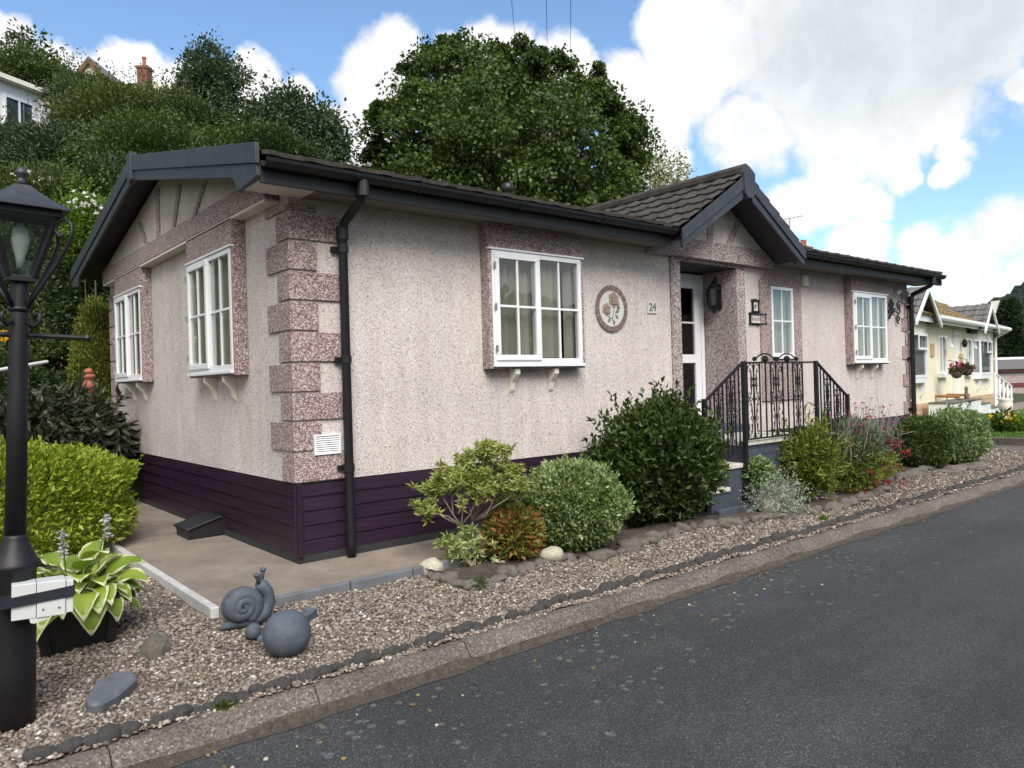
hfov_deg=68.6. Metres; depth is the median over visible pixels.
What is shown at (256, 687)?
edging stone
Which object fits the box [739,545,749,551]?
edging stone
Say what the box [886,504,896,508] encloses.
edging stone
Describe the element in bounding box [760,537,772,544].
edging stone
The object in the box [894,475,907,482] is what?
rock
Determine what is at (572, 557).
rock
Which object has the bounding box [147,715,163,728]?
edging stone
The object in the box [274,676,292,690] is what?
edging stone
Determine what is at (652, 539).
rock
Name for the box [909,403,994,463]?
euonymus bush
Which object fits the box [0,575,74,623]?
sign
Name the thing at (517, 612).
edging stone
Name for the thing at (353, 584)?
path edging
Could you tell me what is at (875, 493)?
rock
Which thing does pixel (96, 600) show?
hosta
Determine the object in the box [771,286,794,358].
window
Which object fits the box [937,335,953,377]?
window
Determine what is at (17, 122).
bank shrub
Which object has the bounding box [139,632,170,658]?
rock
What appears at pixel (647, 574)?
edging stone
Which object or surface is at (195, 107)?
bank shrub
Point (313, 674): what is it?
edging stone
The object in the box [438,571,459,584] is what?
rock
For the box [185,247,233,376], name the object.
window
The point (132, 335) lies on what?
window
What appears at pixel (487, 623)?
edging stone
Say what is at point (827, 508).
rock
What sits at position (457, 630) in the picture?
edging stone
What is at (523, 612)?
edging stone
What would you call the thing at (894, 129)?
sky
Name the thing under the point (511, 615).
edging stone
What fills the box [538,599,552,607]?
edging stone
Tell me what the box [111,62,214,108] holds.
bank shrub
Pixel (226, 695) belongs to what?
edging stone
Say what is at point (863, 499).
rock
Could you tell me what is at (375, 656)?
edging stone
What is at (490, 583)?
rock
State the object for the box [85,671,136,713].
slate rock
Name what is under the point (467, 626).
edging stone
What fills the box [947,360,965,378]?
hanging basket
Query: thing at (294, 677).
edging stone
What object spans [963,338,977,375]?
window
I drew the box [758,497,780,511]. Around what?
pale rock
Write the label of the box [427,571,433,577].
rock
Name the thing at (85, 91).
bank shrub
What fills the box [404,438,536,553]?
pieris shrub
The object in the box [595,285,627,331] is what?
wall plaque
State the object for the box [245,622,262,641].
stone ball
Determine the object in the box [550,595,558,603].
edging stone
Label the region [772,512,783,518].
rock
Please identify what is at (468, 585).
rock
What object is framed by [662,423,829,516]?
entrance steps
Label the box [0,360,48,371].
handrail
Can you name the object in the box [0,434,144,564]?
hedge
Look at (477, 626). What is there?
edging stone
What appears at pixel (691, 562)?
edging stone
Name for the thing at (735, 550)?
edging stone
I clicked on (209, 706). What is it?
edging stone
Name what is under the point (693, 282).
door
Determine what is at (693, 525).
rock
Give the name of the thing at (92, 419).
laurel bush
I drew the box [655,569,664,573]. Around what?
edging stone
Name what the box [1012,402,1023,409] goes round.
patio
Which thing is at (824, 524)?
edging stone
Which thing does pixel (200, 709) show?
edging stone
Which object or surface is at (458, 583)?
rock
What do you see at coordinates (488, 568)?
bed soil
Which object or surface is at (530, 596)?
gravel
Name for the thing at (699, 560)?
edging stone
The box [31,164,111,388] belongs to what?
bank shrub
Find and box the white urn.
[997,398,1012,417]
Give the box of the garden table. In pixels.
[957,386,975,402]
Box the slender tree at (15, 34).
[0,16,70,60]
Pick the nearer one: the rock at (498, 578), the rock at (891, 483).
the rock at (498, 578)
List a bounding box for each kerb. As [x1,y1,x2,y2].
[27,471,1023,767]
[956,436,1023,445]
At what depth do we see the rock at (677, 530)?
6.79 m
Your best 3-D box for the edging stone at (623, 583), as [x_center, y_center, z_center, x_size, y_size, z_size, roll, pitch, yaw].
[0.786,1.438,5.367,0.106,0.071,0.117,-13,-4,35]
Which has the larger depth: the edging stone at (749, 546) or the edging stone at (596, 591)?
the edging stone at (749, 546)
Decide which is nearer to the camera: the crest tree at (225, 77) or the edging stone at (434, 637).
the edging stone at (434, 637)
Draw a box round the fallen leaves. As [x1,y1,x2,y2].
[107,515,931,767]
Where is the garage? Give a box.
[994,357,1023,392]
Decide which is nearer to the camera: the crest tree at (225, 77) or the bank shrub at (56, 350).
the bank shrub at (56, 350)
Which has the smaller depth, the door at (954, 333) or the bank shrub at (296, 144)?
the bank shrub at (296, 144)
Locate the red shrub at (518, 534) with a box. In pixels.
[479,500,548,561]
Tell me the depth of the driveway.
13.87 m
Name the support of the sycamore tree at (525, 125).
on the ground at (1018, 397)
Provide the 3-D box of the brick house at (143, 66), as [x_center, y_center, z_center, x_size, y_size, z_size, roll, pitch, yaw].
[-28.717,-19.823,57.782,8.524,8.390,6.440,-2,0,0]
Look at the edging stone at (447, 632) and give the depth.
4.36 m
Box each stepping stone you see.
[933,465,966,474]
[957,461,988,470]
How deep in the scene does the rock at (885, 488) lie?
9.02 m
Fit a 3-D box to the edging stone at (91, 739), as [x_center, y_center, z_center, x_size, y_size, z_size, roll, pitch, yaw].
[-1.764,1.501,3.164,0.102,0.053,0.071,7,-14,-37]
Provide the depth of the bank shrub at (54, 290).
11.52 m
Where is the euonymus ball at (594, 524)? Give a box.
[519,451,636,552]
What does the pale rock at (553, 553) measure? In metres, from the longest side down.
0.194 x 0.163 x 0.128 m
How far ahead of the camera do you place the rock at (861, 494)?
8.56 m
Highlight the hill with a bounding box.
[982,282,1023,306]
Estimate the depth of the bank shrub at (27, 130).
18.25 m
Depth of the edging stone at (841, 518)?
7.42 m
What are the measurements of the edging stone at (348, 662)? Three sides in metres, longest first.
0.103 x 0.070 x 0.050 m
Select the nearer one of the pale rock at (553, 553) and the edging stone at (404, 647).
the edging stone at (404, 647)
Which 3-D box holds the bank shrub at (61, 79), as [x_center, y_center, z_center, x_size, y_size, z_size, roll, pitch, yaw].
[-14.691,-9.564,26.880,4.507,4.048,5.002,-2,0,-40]
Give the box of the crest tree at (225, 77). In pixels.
[156,24,257,124]
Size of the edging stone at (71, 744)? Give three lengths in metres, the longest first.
0.114 x 0.078 x 0.056 m
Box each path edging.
[74,519,218,618]
[275,554,491,605]
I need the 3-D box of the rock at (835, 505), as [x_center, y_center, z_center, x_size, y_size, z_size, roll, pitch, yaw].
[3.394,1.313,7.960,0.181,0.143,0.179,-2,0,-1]
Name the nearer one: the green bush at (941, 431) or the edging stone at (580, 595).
the edging stone at (580, 595)
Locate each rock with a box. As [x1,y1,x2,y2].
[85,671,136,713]
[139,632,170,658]
[419,557,443,573]
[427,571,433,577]
[430,572,440,581]
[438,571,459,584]
[450,579,465,587]
[463,579,479,590]
[479,577,493,587]
[490,574,507,582]
[495,565,511,576]
[506,565,518,576]
[517,565,526,573]
[518,560,536,570]
[534,558,543,565]
[539,546,562,561]
[559,553,567,561]
[565,552,576,562]
[577,555,590,561]
[585,550,608,560]
[593,548,614,557]
[615,547,625,553]
[616,538,641,552]
[638,538,649,544]
[643,535,657,543]
[644,531,663,540]
[666,527,681,534]
[666,530,674,535]
[674,522,691,532]
[689,521,697,529]
[697,523,709,527]
[702,519,716,526]
[715,519,729,528]
[717,517,735,525]
[733,516,743,524]
[742,517,749,522]
[748,515,758,521]
[755,514,768,521]
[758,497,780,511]
[758,512,773,518]
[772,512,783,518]
[804,507,819,515]
[812,505,822,512]
[822,506,832,511]
[824,501,841,511]
[837,497,854,506]
[839,503,847,509]
[848,498,858,505]
[854,492,868,496]
[857,491,872,497]
[857,496,868,501]
[870,490,879,495]
[871,486,883,494]
[878,485,890,490]
[882,478,893,486]
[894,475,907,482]
[895,471,910,477]
[908,468,919,475]
[918,465,927,471]
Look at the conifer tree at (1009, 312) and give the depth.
44.41 m
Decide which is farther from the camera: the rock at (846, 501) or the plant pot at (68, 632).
the rock at (846, 501)
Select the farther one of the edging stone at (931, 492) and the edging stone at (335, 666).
the edging stone at (931, 492)
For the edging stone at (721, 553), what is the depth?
6.12 m
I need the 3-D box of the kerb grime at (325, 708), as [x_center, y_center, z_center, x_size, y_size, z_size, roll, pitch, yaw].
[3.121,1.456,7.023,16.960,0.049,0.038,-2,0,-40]
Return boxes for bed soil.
[426,454,935,581]
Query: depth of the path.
5.82 m
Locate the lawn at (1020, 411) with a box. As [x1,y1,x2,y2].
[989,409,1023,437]
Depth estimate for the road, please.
3.83 m
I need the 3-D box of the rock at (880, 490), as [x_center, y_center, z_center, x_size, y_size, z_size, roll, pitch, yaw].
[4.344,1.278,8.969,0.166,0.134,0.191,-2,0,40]
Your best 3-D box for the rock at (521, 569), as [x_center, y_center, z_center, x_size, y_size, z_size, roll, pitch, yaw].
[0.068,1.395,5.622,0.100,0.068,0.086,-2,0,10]
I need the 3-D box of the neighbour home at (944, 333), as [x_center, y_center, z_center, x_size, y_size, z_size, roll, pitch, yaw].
[11.377,-1.559,25.038,7.044,5.110,12.332,-2,0,43]
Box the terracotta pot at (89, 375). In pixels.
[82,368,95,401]
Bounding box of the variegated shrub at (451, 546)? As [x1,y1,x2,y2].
[432,523,503,566]
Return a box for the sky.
[0,0,1023,306]
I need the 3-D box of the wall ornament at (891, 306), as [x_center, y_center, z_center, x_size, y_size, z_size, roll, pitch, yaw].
[6.254,-1.192,12.295,0.461,0.418,0.038,-2,0,-40]
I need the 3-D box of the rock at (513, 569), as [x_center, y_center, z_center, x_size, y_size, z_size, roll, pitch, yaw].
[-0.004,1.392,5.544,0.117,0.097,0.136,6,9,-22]
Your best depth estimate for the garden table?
20.96 m
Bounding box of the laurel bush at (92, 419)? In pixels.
[0,370,140,520]
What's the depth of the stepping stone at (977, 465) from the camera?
10.83 m
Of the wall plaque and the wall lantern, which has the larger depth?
the wall lantern
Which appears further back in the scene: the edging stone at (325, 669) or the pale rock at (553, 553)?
the pale rock at (553, 553)
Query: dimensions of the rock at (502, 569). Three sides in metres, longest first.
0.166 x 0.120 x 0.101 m
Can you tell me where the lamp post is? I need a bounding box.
[0,167,91,732]
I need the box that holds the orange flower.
[0,329,8,349]
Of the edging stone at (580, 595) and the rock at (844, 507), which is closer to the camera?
the edging stone at (580, 595)
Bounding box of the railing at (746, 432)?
[701,353,849,511]
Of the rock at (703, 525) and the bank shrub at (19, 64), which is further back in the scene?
the bank shrub at (19, 64)
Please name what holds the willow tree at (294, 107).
on the ground at (1018, 397)
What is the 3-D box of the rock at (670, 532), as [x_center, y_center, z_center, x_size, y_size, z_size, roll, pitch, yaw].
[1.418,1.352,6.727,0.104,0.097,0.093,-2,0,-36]
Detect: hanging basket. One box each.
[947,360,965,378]
[958,357,976,375]
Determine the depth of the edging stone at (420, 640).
4.25 m
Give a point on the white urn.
(1005, 403)
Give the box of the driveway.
[911,443,1023,449]
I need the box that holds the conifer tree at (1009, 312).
[993,296,1023,369]
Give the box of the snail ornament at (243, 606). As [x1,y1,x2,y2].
[219,567,275,630]
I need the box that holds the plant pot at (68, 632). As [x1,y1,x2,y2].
[38,580,119,656]
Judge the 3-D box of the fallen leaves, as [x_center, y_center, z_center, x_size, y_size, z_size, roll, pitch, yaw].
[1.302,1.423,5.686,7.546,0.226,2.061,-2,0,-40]
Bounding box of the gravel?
[0,448,1023,767]
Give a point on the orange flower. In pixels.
(4, 338)
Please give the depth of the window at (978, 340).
24.95 m
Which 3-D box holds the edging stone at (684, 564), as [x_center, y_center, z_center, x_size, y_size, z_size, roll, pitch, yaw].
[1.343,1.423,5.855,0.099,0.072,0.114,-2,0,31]
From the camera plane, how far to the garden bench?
21.24 m
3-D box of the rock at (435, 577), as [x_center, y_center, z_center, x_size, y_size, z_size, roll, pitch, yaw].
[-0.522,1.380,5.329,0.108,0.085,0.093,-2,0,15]
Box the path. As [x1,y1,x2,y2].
[79,499,677,616]
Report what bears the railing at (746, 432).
on the entrance steps at (729, 499)
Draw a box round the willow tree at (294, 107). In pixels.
[232,68,369,165]
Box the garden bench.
[935,393,969,400]
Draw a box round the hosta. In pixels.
[36,512,149,640]
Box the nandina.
[775,401,853,501]
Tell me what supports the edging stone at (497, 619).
on the gravel
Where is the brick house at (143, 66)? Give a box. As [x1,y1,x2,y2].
[76,56,170,90]
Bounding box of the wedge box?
[173,511,224,539]
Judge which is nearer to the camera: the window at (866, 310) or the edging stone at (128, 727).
the edging stone at (128, 727)
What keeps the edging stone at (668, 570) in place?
on the gravel
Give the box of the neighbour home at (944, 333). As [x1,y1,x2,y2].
[907,286,1011,415]
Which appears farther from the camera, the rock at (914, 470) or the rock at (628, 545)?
the rock at (914, 470)
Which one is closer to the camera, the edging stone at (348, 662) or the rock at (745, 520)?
the edging stone at (348, 662)
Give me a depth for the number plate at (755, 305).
9.71 m
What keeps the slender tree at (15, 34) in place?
on the ground at (1018, 397)
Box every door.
[680,273,705,414]
[953,332,961,396]
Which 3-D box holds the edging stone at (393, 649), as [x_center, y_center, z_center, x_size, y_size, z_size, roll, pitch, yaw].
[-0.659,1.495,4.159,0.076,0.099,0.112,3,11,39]
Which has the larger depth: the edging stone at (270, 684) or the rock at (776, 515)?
the rock at (776, 515)
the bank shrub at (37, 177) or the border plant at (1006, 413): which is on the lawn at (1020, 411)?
the border plant at (1006, 413)
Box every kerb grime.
[123,480,1023,767]
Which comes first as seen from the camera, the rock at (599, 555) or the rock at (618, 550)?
the rock at (599, 555)
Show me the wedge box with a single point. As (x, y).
(205, 524)
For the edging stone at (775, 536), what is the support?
on the gravel
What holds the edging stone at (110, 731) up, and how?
on the gravel
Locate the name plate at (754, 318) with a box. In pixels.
[748,312,766,325]
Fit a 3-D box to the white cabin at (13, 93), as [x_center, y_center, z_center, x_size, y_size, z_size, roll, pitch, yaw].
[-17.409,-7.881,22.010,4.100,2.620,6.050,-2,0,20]
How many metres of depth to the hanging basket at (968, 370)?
20.80 m
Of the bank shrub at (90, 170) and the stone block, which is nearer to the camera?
the stone block
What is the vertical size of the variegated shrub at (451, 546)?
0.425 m
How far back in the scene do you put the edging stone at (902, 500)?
8.34 m
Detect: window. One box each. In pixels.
[3,94,34,126]
[113,288,142,382]
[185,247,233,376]
[491,249,585,366]
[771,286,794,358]
[853,292,889,362]
[908,331,927,377]
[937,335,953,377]
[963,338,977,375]
[972,339,981,374]
[981,339,992,374]
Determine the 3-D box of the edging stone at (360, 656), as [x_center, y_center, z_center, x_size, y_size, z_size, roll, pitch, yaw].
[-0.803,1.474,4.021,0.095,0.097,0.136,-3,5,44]
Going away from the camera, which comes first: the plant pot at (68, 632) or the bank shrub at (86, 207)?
the plant pot at (68, 632)
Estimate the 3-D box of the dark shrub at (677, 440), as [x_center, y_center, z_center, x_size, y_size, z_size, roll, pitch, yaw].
[1.355,0.662,7.201,1.692,1.484,1.467,-2,0,-40]
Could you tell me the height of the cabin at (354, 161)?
3.220 m
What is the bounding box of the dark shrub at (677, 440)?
[580,376,732,528]
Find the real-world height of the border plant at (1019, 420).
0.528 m
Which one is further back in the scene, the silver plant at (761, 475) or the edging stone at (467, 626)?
the silver plant at (761, 475)
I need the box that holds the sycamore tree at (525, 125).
[351,26,667,207]
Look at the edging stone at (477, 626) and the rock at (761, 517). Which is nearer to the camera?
the edging stone at (477, 626)
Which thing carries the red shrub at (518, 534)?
on the bed soil
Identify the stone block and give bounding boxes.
[300,606,317,621]
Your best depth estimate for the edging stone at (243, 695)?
3.58 m
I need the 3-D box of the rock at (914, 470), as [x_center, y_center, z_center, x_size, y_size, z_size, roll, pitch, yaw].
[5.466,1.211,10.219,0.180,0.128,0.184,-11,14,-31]
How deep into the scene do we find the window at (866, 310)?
11.57 m
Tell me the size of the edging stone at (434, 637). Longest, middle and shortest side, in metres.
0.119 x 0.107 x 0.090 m
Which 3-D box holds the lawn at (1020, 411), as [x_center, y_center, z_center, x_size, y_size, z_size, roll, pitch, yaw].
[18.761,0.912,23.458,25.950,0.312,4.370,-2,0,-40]
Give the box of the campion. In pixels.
[802,397,912,483]
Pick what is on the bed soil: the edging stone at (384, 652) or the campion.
the campion
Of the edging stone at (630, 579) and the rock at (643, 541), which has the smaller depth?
the edging stone at (630, 579)
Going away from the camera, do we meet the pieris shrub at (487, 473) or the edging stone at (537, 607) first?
the edging stone at (537, 607)
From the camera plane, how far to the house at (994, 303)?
61.80 m
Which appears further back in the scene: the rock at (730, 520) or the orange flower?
the orange flower
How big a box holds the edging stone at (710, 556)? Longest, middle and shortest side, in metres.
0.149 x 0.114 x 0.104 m
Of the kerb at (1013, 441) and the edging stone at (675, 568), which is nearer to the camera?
the edging stone at (675, 568)
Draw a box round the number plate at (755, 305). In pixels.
[751,299,759,312]
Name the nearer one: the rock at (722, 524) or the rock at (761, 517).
the rock at (722, 524)
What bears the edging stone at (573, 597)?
on the gravel
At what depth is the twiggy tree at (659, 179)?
30.55 m
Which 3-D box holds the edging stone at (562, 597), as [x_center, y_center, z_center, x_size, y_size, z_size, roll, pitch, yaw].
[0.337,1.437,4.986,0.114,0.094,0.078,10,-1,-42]
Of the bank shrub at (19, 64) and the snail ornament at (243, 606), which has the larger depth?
the bank shrub at (19, 64)
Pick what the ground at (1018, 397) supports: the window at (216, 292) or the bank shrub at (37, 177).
the bank shrub at (37, 177)
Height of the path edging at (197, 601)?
0.216 m
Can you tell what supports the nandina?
on the bed soil
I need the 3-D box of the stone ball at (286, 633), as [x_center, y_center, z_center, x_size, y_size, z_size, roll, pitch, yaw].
[-1.231,1.362,4.106,0.256,0.252,0.256,-2,0,-40]
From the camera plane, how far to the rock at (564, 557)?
5.83 m
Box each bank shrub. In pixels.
[0,26,89,87]
[0,89,110,174]
[0,99,74,181]
[0,144,104,259]
[0,221,61,312]
[0,285,70,369]
[0,327,83,428]
[14,226,109,375]
[25,124,132,202]
[28,56,124,122]
[30,49,159,93]
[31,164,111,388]
[34,52,199,133]
[41,88,234,173]
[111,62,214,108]
[118,78,249,141]
[183,95,297,146]
[206,105,347,162]
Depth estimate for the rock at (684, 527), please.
6.87 m
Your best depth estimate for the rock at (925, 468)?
10.43 m
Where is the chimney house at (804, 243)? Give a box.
[801,240,812,248]
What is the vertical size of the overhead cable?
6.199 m
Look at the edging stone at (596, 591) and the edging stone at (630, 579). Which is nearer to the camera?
the edging stone at (596, 591)
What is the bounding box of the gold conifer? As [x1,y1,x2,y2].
[64,295,112,424]
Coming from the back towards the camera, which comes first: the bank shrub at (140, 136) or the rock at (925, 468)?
the bank shrub at (140, 136)
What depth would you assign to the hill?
429.40 m
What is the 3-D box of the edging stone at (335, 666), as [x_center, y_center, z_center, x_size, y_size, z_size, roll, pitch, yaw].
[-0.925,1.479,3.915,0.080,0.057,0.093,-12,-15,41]
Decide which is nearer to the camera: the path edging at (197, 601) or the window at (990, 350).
the path edging at (197, 601)
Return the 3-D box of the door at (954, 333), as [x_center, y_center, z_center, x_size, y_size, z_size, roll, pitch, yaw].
[13.743,-0.589,23.172,0.038,2.000,0.700,-2,0,43]
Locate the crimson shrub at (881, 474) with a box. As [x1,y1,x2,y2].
[825,427,911,494]
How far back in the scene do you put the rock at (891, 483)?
9.31 m
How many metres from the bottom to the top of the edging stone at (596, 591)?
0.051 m
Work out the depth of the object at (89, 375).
9.55 m
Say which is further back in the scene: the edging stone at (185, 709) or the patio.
the patio
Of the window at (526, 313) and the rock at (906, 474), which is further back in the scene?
the rock at (906, 474)
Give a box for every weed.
[213,699,233,710]
[471,576,488,589]
[819,514,827,520]
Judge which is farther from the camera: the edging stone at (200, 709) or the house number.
the house number
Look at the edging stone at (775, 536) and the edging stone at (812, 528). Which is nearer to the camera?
the edging stone at (775, 536)
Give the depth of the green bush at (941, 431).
10.55 m
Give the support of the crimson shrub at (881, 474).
on the bed soil
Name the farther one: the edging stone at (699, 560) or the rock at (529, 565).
the edging stone at (699, 560)
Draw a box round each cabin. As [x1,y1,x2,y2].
[0,72,52,133]
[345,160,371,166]
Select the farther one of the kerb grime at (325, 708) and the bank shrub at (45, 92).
the bank shrub at (45, 92)
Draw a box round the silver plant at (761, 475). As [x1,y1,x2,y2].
[739,454,826,516]
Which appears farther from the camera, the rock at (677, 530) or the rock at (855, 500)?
the rock at (855, 500)
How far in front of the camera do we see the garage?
38.00 m
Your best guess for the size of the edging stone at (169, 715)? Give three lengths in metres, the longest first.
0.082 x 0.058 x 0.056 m
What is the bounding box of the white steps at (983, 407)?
[928,372,1012,415]
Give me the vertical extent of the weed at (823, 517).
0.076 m
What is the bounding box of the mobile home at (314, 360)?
[70,142,946,564]
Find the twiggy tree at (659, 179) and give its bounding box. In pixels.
[640,136,698,189]
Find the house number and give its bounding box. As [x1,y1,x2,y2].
[647,301,656,313]
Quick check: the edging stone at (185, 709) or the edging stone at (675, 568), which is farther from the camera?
the edging stone at (675, 568)
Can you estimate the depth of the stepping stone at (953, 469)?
10.44 m
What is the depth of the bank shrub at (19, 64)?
25.86 m
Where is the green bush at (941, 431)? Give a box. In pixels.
[890,411,956,467]
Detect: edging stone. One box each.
[21,746,42,761]
[38,745,59,760]
[56,736,83,752]
[82,733,100,746]
[97,722,120,746]
[120,720,142,737]
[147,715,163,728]
[161,711,175,724]
[168,703,193,717]
[193,705,204,714]
[202,701,214,710]
[214,691,236,705]
[234,690,251,701]
[248,683,265,693]
[264,680,277,687]
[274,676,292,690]
[289,673,300,680]
[300,667,320,683]
[318,664,332,677]
[328,662,342,671]
[341,659,351,666]
[352,649,371,665]
[369,652,381,660]
[381,648,388,655]
[386,645,400,655]
[399,643,412,651]
[412,636,427,646]
[427,631,443,645]
[442,630,451,636]
[451,626,464,634]
[460,620,473,631]
[471,622,484,631]
[483,620,494,626]
[486,615,501,622]
[504,611,515,619]
[512,609,520,615]
[520,610,527,615]
[531,603,545,611]
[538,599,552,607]
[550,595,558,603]
[557,593,569,602]
[568,594,577,600]
[573,592,583,598]
[580,589,591,596]
[592,589,601,594]
[598,581,616,590]
[617,580,628,586]
[623,575,636,583]
[639,570,654,578]
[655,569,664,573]
[663,567,672,573]
[668,565,679,571]
[678,562,690,567]
[688,560,697,564]
[694,556,705,564]
[704,552,717,560]
[716,550,726,557]
[721,548,731,554]
[731,548,740,555]
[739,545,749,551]
[743,544,752,549]
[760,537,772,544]
[770,532,782,541]
[785,530,795,536]
[806,525,816,531]
[820,522,827,527]
[836,516,846,521]
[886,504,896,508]
[896,498,904,504]
[926,490,934,496]
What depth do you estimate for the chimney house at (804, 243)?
41.84 m
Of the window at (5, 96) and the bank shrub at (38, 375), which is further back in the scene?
the window at (5, 96)
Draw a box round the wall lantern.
[706,276,721,313]
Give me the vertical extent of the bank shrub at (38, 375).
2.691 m
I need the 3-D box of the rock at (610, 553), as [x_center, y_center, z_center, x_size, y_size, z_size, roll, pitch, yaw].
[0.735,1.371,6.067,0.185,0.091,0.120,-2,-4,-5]
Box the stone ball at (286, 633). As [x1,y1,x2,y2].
[262,609,310,658]
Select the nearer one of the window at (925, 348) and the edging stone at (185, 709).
the edging stone at (185, 709)
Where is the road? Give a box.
[172,486,1023,767]
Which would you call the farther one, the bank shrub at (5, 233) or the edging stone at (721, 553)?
the bank shrub at (5, 233)
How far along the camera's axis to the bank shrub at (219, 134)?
19.56 m
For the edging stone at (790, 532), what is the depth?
6.81 m
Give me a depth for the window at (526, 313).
7.19 m
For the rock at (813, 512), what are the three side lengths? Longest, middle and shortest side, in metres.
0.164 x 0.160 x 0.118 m
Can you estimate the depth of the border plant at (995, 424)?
15.46 m
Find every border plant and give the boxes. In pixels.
[988,412,1015,431]
[992,406,1017,432]
[1000,409,1023,431]
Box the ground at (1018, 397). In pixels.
[46,257,1023,494]
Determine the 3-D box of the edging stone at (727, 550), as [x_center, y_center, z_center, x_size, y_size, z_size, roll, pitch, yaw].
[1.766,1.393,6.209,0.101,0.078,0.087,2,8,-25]

